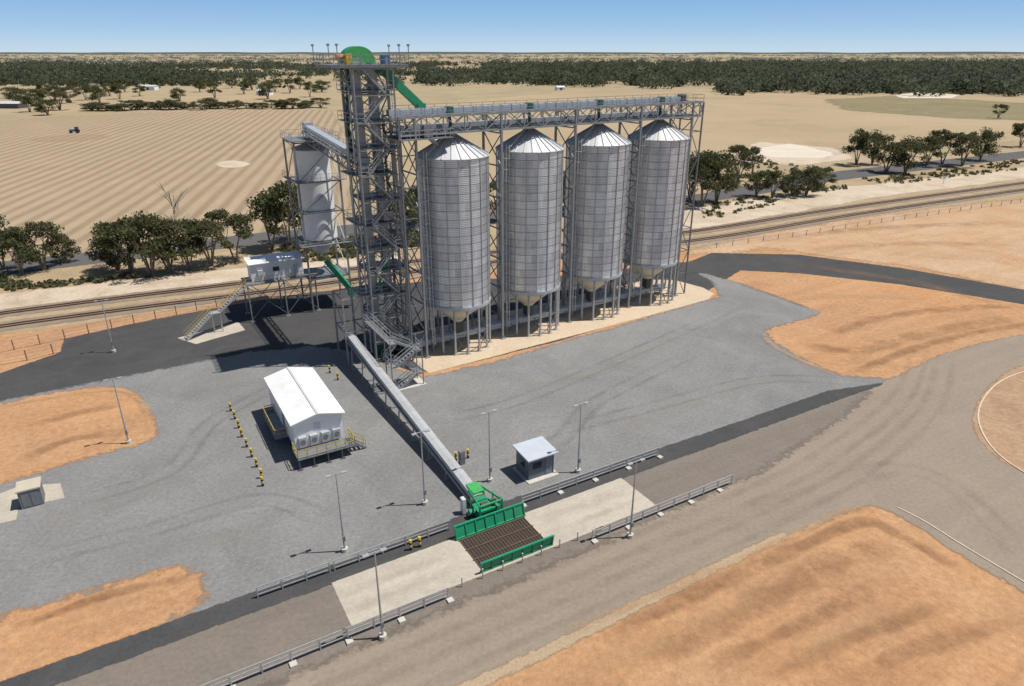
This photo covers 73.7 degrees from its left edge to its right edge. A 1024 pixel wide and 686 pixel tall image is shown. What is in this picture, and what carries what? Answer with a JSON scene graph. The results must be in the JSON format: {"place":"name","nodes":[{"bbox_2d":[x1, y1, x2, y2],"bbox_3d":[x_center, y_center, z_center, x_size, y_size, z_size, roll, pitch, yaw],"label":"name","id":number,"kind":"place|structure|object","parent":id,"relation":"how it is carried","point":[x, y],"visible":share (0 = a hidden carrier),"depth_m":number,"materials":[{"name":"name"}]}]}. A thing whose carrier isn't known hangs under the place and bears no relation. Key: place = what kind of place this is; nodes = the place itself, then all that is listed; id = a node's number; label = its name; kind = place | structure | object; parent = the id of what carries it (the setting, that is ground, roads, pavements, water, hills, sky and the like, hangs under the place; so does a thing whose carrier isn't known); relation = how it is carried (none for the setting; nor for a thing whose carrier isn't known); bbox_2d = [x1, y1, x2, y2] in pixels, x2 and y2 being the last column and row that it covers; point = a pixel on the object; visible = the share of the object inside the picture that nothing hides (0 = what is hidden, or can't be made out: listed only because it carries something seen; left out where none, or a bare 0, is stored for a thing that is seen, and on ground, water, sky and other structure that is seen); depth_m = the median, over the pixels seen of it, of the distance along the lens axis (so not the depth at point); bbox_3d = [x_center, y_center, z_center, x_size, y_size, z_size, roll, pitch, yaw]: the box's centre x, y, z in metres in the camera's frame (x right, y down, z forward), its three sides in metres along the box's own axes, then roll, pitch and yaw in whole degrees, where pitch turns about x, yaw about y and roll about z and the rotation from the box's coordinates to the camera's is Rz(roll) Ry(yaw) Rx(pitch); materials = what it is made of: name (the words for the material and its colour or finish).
{"place":"outdoors","nodes":[
{"label":"outdoors","id":0,"kind":"place"},
{"bbox_2d":[0,84,341,112],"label":"sunlit field","id":1,"kind":"structure","parent":0,"point":[282,93],"depth_m":648.56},
{"bbox_2d":[41,90,71,109],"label":"eucalypt tree","id":2,"kind":"object","parent":1,"relation":"on","point":[54,93],"visible":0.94,"depth_m":503.59,"materials":[{"name":"green plant"}]},
{"bbox_2d":[85,84,108,101],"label":"eucalypt tree","id":3,"kind":"object","parent":1,"relation":"on","point":[97,92],"visible":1,"depth_m":563.02,"materials":[{"name":"green plant"}]},
{"bbox_2d":[0,110,354,258],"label":"ploughed field","id":4,"kind":"structure","parent":0,"point":[116,167],"depth_m":261.10,"materials":[{"name":"soil"}]},
{"bbox_2d":[214,160,249,167],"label":"bare spot","id":5,"kind":"object","parent":4,"relation":"on","point":[231,164],"visible":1,"depth_m":263.34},
{"bbox_2d":[285,69,416,78],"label":"pale field","id":6,"kind":"structure","parent":0,"point":[329,76],"depth_m":1197.21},
{"bbox_2d":[0,383,881,685],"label":"asphalt strip","id":7,"kind":"object","parent":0,"point":[112,653],"visible":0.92,"depth_m":57.31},
{"bbox_2d":[256,562,330,597],"bbox_3d":[-17.685,19.223,55.464,5.890,1.115,0.090,-13,26,-27],"label":"guard railing","id":8,"kind":"object","parent":7,"relation":"on","point":[281,582],"visible":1,"depth_m":55.32,"materials":[{"name":"metal"}]},
{"bbox_2d":[333,520,449,570],"bbox_3d":[-10.237,17.536,59.419,10.690,1.115,0.090,-13,26,-27],"label":"guard railing","id":9,"kind":"object","parent":7,"relation":"on","point":[405,543],"visible":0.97,"depth_m":59.21,"materials":[{"name":"metal"}]},
{"bbox_2d":[460,481,502,516],"bbox_3d":[-2.851,14.975,64.422,3.800,1.900,4.875,-13,26,-27],"label":"intake machine","id":10,"kind":"object","parent":7,"relation":"on","point":[482,505],"visible":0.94,"depth_m":63.86,"materials":[{"name":"green paint"}]},
{"bbox_2d":[521,447,662,507],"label":"guard railing","id":11,"kind":"object","parent":7,"relation":"on","point":[561,492],"visible":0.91,"depth_m":68.94,"materials":[{"name":"metal"}]},
{"bbox_2d":[54,390,868,685],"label":"grey lane","id":12,"kind":"structure","parent":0,"point":[212,653],"depth_m":52.83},
{"bbox_2d":[200,587,454,685],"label":"guard railing","id":13,"kind":"object","parent":12,"relation":"on","point":[350,641],"visible":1,"depth_m":49.80,"materials":[{"name":"metal"}]},
{"bbox_2d":[362,547,386,640],"bbox_3d":[-9.568,18.210,49.092,1.740,8.020,0.600,-13,26,-27],"label":"light pole","id":14,"kind":"object","parent":12,"relation":"on","point":[382,635],"visible":1,"depth_m":49.12,"materials":[{"name":"metal"}]},
{"bbox_2d":[627,458,644,538],"bbox_3d":[10.573,13.713,59.634,1.740,8.020,0.600,-13,26,-27],"label":"light pole","id":15,"kind":"object","parent":12,"relation":"on","point":[630,534],"visible":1,"depth_m":59.75,"materials":[{"name":"metal"}]},
{"bbox_2d":[591,474,732,544],"bbox_3d":[14.657,15.475,64.277,17.495,1.135,0.645,-13,26,-27],"label":"guard railing","id":16,"kind":"object","parent":12,"relation":"on","point":[659,514],"visible":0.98,"depth_m":64.01,"materials":[{"name":"metal"}]},
{"bbox_2d":[332,478,654,625],"bbox_3d":[-0.469,17.591,60.624,30.049,0.003,5.550,-13,26,-27],"label":"concrete apron","id":17,"kind":"object","parent":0,"point":[416,575],"visible":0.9,"depth_m":58.32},
{"bbox_2d":[453,502,525,540],"bbox_3d":[-1.950,16.181,62.154,7.200,1.341,0.488,-13,26,-27],"label":"pit flap","id":18,"kind":"object","parent":17,"relation":"on","point":[488,521],"visible":1,"depth_m":62.08,"materials":[{"name":"green paint"}]},
{"bbox_2d":[458,516,542,568],"bbox_3d":[-0.703,17.642,60.427,6.800,0.130,4.420,-13,26,-27],"label":"tipping pit","id":19,"kind":"object","parent":17,"relation":"on","point":[485,545],"visible":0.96,"depth_m":60.73,"materials":[{"name":"metal"}]},
{"bbox_2d":[480,534,553,572],"bbox_3d":[0.514,17.959,58.271,7.200,1.119,0.329,-13,26,-27],"label":"pit flap","id":20,"kind":"object","parent":17,"relation":"on","point":[510,556],"visible":0.93,"depth_m":58.16,"materials":[{"name":"green paint"}]},
{"bbox_2d":[0,197,1023,685],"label":"site earth","id":21,"kind":"structure","parent":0,"point":[938,613],"depth_m":54.52,"materials":[{"name":"soil"}]},
{"bbox_2d":[311,44,425,365],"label":"elevator tower","id":22,"kind":"structure","parent":21,"relation":"on","point":[353,59],"depth_m":88.69,"materials":[{"name":"metal"}]},
{"bbox_2d":[300,122,374,176],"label":"bridge conveyor","id":23,"kind":"object","parent":22,"relation":"attached to","point":[338,146],"visible":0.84,"depth_m":97.21,"materials":[{"name":"metal"}]},
{"bbox_2d":[0,274,887,622],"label":"gravel yard","id":24,"kind":"structure","parent":21,"relation":"on","point":[186,494],"depth_m":75.78,"materials":[{"name":"gravel"}]},
{"bbox_2d":[0,484,63,522],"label":"kiosk slab","id":25,"kind":"structure","parent":24,"relation":"on","point":[10,505],"depth_m":66.28,"materials":[{"name":"concrete"}]},
{"bbox_2d":[15,476,44,509],"bbox_3d":[-46.159,14.411,65.553,2.000,2.050,2.000,-13,26,-27],"label":"equipment kiosk","id":26,"kind":"object","parent":25,"relation":"on","point":[30,493],"visible":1,"depth_m":64.95,"materials":[{"name":"beige paint"}]},
{"bbox_2d":[0,385,161,485],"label":"orange earth patch","id":27,"kind":"object","parent":24,"relation":"on","point":[35,428],"visible":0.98,"depth_m":79.00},
{"bbox_2d":[0,569,223,681],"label":"orange earth patch","id":28,"kind":"object","parent":24,"relation":"on","point":[30,640],"visible":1,"depth_m":52.47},
{"bbox_2d":[262,367,366,470],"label":"switch room","id":29,"kind":"object","parent":24,"relation":"on","point":[305,416],"visible":1,"depth_m":73.89,"materials":[{"name":"white paint"}]},
{"bbox_2d":[325,470,347,552],"bbox_3d":[-14.544,14.445,57.918,1.740,8.020,0.600,-13,26,-27],"label":"light pole","id":30,"kind":"object","parent":24,"relation":"on","point":[344,548],"visible":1,"depth_m":57.98,"materials":[{"name":"metal"}]},
{"bbox_2d":[363,312,426,390],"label":"access stair","id":31,"kind":"object","parent":24,"relation":"on","point":[407,382],"visible":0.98,"depth_m":87.96,"materials":[{"name":"metal"}]},
{"bbox_2d":[344,331,482,502],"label":"intake conveyor","id":32,"kind":"object","parent":24,"relation":"on","point":[459,477],"visible":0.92,"depth_m":76.56,"materials":[{"name":"metal"}]},
{"bbox_2d":[512,436,558,484],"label":"guard hut","id":33,"kind":"object","parent":24,"relation":"on","point":[534,460],"visible":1,"depth_m":69.53,"materials":[{"name":"white paint"}]},
{"bbox_2d":[0,253,1023,397],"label":"asphalt yard","id":34,"kind":"structure","parent":21,"relation":"on","point":[146,346],"depth_m":108.45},
{"bbox_2d":[0,292,253,349],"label":"wire fence","id":35,"kind":"object","parent":34,"relation":"on","point":[117,321],"visible":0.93,"depth_m":106.97,"materials":[{"name":"metal"}]},
{"bbox_2d":[179,322,244,343],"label":"stair pad","id":36,"kind":"object","parent":34,"relation":"on","point":[209,334],"visible":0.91,"depth_m":105.34,"materials":[{"name":"concrete"}]},
{"bbox_2d":[183,279,246,340],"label":"cabin stair","id":37,"kind":"object","parent":36,"relation":"on","point":[217,311],"visible":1,"depth_m":105.18,"materials":[{"name":"metal"}]},
{"bbox_2d":[241,250,320,322],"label":"control cabin","id":38,"kind":"object","parent":34,"relation":"on","point":[273,268],"visible":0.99,"depth_m":110.53,"materials":[{"name":"metal"}]},
{"bbox_2d":[280,128,354,311],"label":"loading bin","id":39,"kind":"object","parent":34,"relation":"on","point":[313,180],"visible":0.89,"depth_m":109.55,"materials":[{"name":"metal"}]},
{"bbox_2d":[400,280,713,372],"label":"silo pad","id":40,"kind":"object","parent":21,"relation":"on","point":[438,360],"visible":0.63,"depth_m":108.01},
{"bbox_2d":[418,134,491,355],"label":"grain silo","id":41,"kind":"object","parent":40,"relation":"on","point":[454,193],"visible":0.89,"depth_m":91.86,"materials":[{"name":"metal"}]},
{"bbox_2d":[495,128,564,336],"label":"grain silo","id":42,"kind":"object","parent":40,"relation":"on","point":[533,161],"visible":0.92,"depth_m":98.15,"materials":[{"name":"metal"}]},
{"bbox_2d":[400,283,665,354],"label":"reclaim conveyor","id":43,"kind":"object","parent":40,"relation":"on","point":[497,324],"visible":0.7,"depth_m":107.39,"materials":[{"name":"grey metal"}]},
{"bbox_2d":[381,93,704,360],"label":"conveyor gantry","id":44,"kind":"object","parent":40,"relation":"on","point":[415,132],"visible":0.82,"depth_m":96.58,"materials":[{"name":"metal"}]},
{"bbox_2d":[561,124,630,320],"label":"grain silo","id":45,"kind":"object","parent":40,"relation":"on","point":[602,168],"visible":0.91,"depth_m":104.58,"materials":[{"name":"metal"}]},
{"bbox_2d":[620,119,689,305],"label":"grain silo","id":46,"kind":"object","parent":40,"relation":"on","point":[664,149],"visible":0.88,"depth_m":110.79,"materials":[{"name":"metal"}]},
{"bbox_2d":[651,518,928,614],"bbox_3d":[21.403,18.869,57.293,33.026,0.282,8.670,-6,24,-13],"label":"earth windrow","id":47,"kind":"object","parent":21,"relation":"on","point":[701,590],"visible":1,"depth_m":55.64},
{"bbox_2d":[0,54,1023,260],"bbox_3d":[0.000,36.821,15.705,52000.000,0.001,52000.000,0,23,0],"label":"ground","id":48,"kind":"structure","parent":0,"point":[431,94],"depth_m":785.85,"materials":[{"name":"beige soil"}]},
{"bbox_2d":[33,98,56,114],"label":"eucalypt tree","id":49,"kind":"object","parent":48,"relation":"on","point":[41,104],"visible":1,"depth_m":463.71,"materials":[{"name":"green plant"}]},
{"bbox_2d":[0,59,433,85],"bbox_3d":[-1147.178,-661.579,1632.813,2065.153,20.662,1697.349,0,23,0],"label":"forest","id":50,"kind":"object","parent":48,"relation":"on","point":[27,73],"visible":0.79,"depth_m":1144.93,"materials":[{"name":"green plant"}]},
{"bbox_2d":[0,54,1023,63],"bbox_3d":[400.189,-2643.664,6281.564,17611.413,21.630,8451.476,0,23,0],"label":"forest","id":51,"kind":"object","parent":48,"relation":"on","point":[70,58],"visible":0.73,"depth_m":3941.31,"materials":[{"name":"green plant"}]},
{"bbox_2d":[413,58,1023,96],"bbox_3d":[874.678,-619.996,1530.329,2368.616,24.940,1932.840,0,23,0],"label":"forest","id":52,"kind":"object","parent":48,"relation":"on","point":[892,76],"visible":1,"depth_m":903.93,"materials":[{"name":"green plant"}]},
{"bbox_2d":[890,92,956,97],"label":"white sand patch","id":53,"kind":"object","parent":48,"relation":"on","point":[909,95],"visible":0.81,"depth_m":662.83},
{"bbox_2d":[0,145,1023,333],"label":"verge ground","id":54,"kind":"structure","parent":0,"point":[223,259],"depth_m":144.37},
{"bbox_2d":[0,226,43,274],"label":"eucalypt tree","id":55,"kind":"object","parent":54,"relation":"on","point":[10,240],"visible":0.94,"depth_m":130.91,"materials":[{"name":"green plant"}]},
{"bbox_2d":[1,220,64,270],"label":"eucalypt tree","id":56,"kind":"object","parent":54,"relation":"on","point":[35,229],"visible":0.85,"depth_m":133.17,"materials":[{"name":"green plant"}]},
{"bbox_2d":[47,233,81,262],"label":"eucalypt tree","id":57,"kind":"object","parent":54,"relation":"on","point":[66,242],"visible":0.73,"depth_m":139.99,"materials":[{"name":"green plant"}]},
{"bbox_2d":[84,230,135,270],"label":"eucalypt tree","id":58,"kind":"object","parent":54,"relation":"on","point":[114,260],"visible":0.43,"depth_m":132.92,"materials":[{"name":"green plant"}]},
{"bbox_2d":[90,215,150,273],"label":"eucalypt tree","id":59,"kind":"object","parent":54,"relation":"on","point":[105,230],"visible":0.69,"depth_m":129.49,"materials":[{"name":"green plant"}]},
{"bbox_2d":[110,210,179,276],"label":"eucalypt tree","id":60,"kind":"object","parent":54,"relation":"on","point":[133,229],"visible":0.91,"depth_m":128.28,"materials":[{"name":"green plant"}]},
{"bbox_2d":[136,217,191,272],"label":"eucalypt tree","id":61,"kind":"object","parent":54,"relation":"on","point":[171,231],"visible":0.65,"depth_m":130.35,"materials":[{"name":"green plant"}]},
{"bbox_2d":[164,218,206,270],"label":"eucalypt tree","id":62,"kind":"object","parent":54,"relation":"on","point":[182,251],"visible":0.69,"depth_m":132.39,"materials":[{"name":"green plant"}]},
{"bbox_2d":[0,255,402,315],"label":"pale dirt strip","id":63,"kind":"object","parent":54,"relation":"on","point":[23,298],"visible":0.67,"depth_m":126.52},
{"bbox_2d":[184,217,233,266],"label":"eucalypt tree","id":64,"kind":"object","parent":54,"relation":"on","point":[207,227],"visible":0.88,"depth_m":134.40,"materials":[{"name":"green plant"}]},
{"bbox_2d":[0,229,419,290],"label":"roadside scrub","id":65,"kind":"object","parent":54,"relation":"on","point":[7,283],"visible":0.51,"depth_m":131.17,"materials":[{"name":"green plant"}]},
{"bbox_2d":[204,208,253,261],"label":"eucalypt tree","id":66,"kind":"object","parent":54,"relation":"on","point":[233,220],"visible":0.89,"depth_m":138.72,"materials":[{"name":"green plant"}]},
{"bbox_2d":[246,193,288,249],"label":"eucalypt tree","id":67,"kind":"object","parent":54,"relation":"on","point":[268,219],"visible":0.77,"depth_m":145.66,"materials":[{"name":"green plant"}]},
{"bbox_2d":[255,180,298,243],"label":"eucalypt tree","id":68,"kind":"object","parent":54,"relation":"on","point":[278,191],"visible":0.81,"depth_m":144.81,"materials":[{"name":"green plant"}]},
{"bbox_2d":[281,183,301,230],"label":"eucalypt tree","id":69,"kind":"object","parent":54,"relation":"on","point":[297,214],"visible":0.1,"depth_m":152.01,"materials":[{"name":"green plant"}]},
{"bbox_2d":[386,193,417,224],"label":"eucalypt tree","id":70,"kind":"object","parent":54,"relation":"on","point":[412,212],"visible":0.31,"depth_m":161.92,"materials":[{"name":"green plant"}]},
{"bbox_2d":[0,188,1023,330],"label":"rail ballast","id":71,"kind":"structure","parent":54,"relation":"on","point":[276,293],"depth_m":127.01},
{"bbox_2d":[0,189,1023,327],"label":"railway track","id":72,"kind":"structure","parent":71,"relation":"on","point":[141,306],"depth_m":126.44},
{"bbox_2d":[0,181,1023,318],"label":"rail ballast","id":73,"kind":"structure","parent":54,"relation":"on","point":[236,286],"depth_m":137.60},
{"bbox_2d":[0,182,1023,314],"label":"railway track","id":74,"kind":"structure","parent":73,"relation":"on","point":[109,299],"depth_m":128.41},
{"bbox_2d":[0,151,1023,274],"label":"highway","id":75,"kind":"structure","parent":54,"relation":"on","point":[82,258],"depth_m":198.27,"materials":[{"name":"asphalt"}]},
{"bbox_2d":[687,151,705,199],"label":"eucalypt tree","id":76,"kind":"object","parent":54,"relation":"on","point":[693,183],"visible":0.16,"depth_m":195.65,"materials":[{"name":"green plant"}]},
{"bbox_2d":[698,150,741,202],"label":"eucalypt tree","id":77,"kind":"object","parent":54,"relation":"on","point":[727,181],"visible":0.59,"depth_m":191.84,"materials":[{"name":"green plant"}]},
{"bbox_2d":[727,144,758,179],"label":"eucalypt tree","id":78,"kind":"object","parent":54,"relation":"on","point":[743,151],"visible":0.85,"depth_m":227.38,"materials":[{"name":"green plant"}]},
{"bbox_2d":[742,170,773,196],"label":"eucalypt tree","id":79,"kind":"object","parent":54,"relation":"on","point":[755,179],"visible":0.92,"depth_m":202.67,"materials":[{"name":"green plant"}]},
{"bbox_2d":[691,159,833,190],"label":"roadside scrub","id":80,"kind":"object","parent":54,"relation":"on","point":[770,162],"visible":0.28,"depth_m":255.92,"materials":[{"name":"green plant"}]},
{"bbox_2d":[683,167,1023,229],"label":"pale dirt strip","id":81,"kind":"object","parent":54,"relation":"on","point":[786,203],"visible":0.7,"depth_m":203.74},
{"bbox_2d":[688,149,726,205],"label":"eucalypt tree","id":82,"kind":"object","parent":81,"relation":"on","point":[711,173],"visible":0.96,"depth_m":187.24,"materials":[{"name":"green plant"}]},
{"bbox_2d":[758,170,790,197],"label":"eucalypt tree","id":83,"kind":"object","parent":81,"relation":"on","point":[774,175],"visible":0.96,"depth_m":199.88,"materials":[{"name":"green plant"}]},
{"bbox_2d":[780,170,808,195],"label":"eucalypt tree","id":84,"kind":"object","parent":81,"relation":"on","point":[792,176],"visible":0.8,"depth_m":202.75,"materials":[{"name":"green plant"}]},
{"bbox_2d":[794,165,828,194],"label":"eucalypt tree","id":85,"kind":"object","parent":81,"relation":"on","point":[817,172],"visible":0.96,"depth_m":203.31,"materials":[{"name":"green plant"}]},
{"bbox_2d":[841,128,881,164],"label":"eucalypt tree","id":86,"kind":"object","parent":54,"relation":"on","point":[862,139],"visible":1,"depth_m":256.70,"materials":[{"name":"green plant"}]},
{"bbox_2d":[701,159,1023,217],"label":"roadside scrub","id":87,"kind":"object","parent":54,"relation":"on","point":[834,187],"visible":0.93,"depth_m":230.94,"materials":[{"name":"green plant"}]},
{"bbox_2d":[861,129,895,163],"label":"eucalypt tree","id":88,"kind":"object","parent":54,"relation":"on","point":[885,139],"visible":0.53,"depth_m":259.23,"materials":[{"name":"green plant"}]},
{"bbox_2d":[872,141,910,171],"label":"eucalypt tree","id":89,"kind":"object","parent":54,"relation":"on","point":[890,147],"visible":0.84,"depth_m":243.28,"materials":[{"name":"green plant"}]},
{"bbox_2d":[884,135,932,172],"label":"eucalypt tree","id":90,"kind":"object","parent":54,"relation":"on","point":[914,146],"visible":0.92,"depth_m":239.47,"materials":[{"name":"green plant"}]},
{"bbox_2d":[914,135,946,165],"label":"eucalypt tree","id":91,"kind":"object","parent":54,"relation":"on","point":[934,141],"visible":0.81,"depth_m":255.85,"materials":[{"name":"green plant"}]},
{"bbox_2d":[927,128,963,163],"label":"eucalypt tree","id":92,"kind":"object","parent":54,"relation":"on","point":[949,135],"visible":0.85,"depth_m":261.05,"materials":[{"name":"green plant"}]},
{"bbox_2d":[948,132,982,165],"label":"eucalypt tree","id":93,"kind":"object","parent":54,"relation":"on","point":[964,139],"visible":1,"depth_m":254.31,"materials":[{"name":"green plant"}]},
{"bbox_2d":[967,126,1003,159],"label":"eucalypt tree","id":94,"kind":"object","parent":54,"relation":"on","point":[989,136],"visible":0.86,"depth_m":269.14,"materials":[{"name":"green plant"}]},
{"bbox_2d":[0,52,1023,53],"bbox_3d":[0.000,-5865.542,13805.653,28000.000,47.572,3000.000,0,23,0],"label":"hills","id":95,"kind":"structure","parent":0,"point":[508,53],"depth_m":12882.19,"materials":[{"name":"green plant"}]},
{"bbox_2d":[0,0,1023,52],"label":"sky","id":96,"kind":"structure","parent":0,"point":[73,26],"materials":[{"name":"blue"}]},
{"bbox_2d":[264,334,1023,685],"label":"brown road","id":97,"kind":"structure","parent":0,"point":[910,442],"depth_m":63.46,"materials":[{"name":"gravel"}]},
{"bbox_2d":[457,533,787,685],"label":"shoulder strip","id":98,"kind":"object","parent":97,"relation":"on","point":[515,664],"visible":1,"depth_m":52.28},
{"bbox_2d":[972,364,1023,470],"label":"traffic island","id":99,"kind":"structure","parent":97,"relation":"on","point":[1001,415],"depth_m":81.14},
{"bbox_2d":[977,371,1023,472],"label":"kerb","id":100,"kind":"structure","parent":99,"relation":"on","point":[991,446],"depth_m":80.11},
{"bbox_2d":[386,92,1023,191],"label":"field","id":101,"kind":"structure","parent":0,"point":[798,118],"depth_m":425.63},
{"bbox_2d":[734,141,857,164],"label":"pale sand bank","id":102,"kind":"structure","parent":0,"point":[837,155],"depth_m":278.17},
{"bbox_2d":[759,144,834,158],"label":"white sand bank","id":103,"kind":"structure","parent":0,"point":[787,151],"depth_m":294.68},
{"bbox_2d":[683,198,1023,288],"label":"pale earth","id":104,"kind":"structure","parent":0,"point":[983,243],"depth_m":156.47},
{"bbox_2d":[700,198,1022,247],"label":"wire fence","id":105,"kind":"object","parent":104,"relation":"on","point":[857,224],"visible":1,"depth_m":168.74,"materials":[{"name":"metal"}]},
{"bbox_2d":[826,96,1023,119],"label":"scrub field","id":106,"kind":"structure","parent":0,"point":[956,108],"depth_m":532.30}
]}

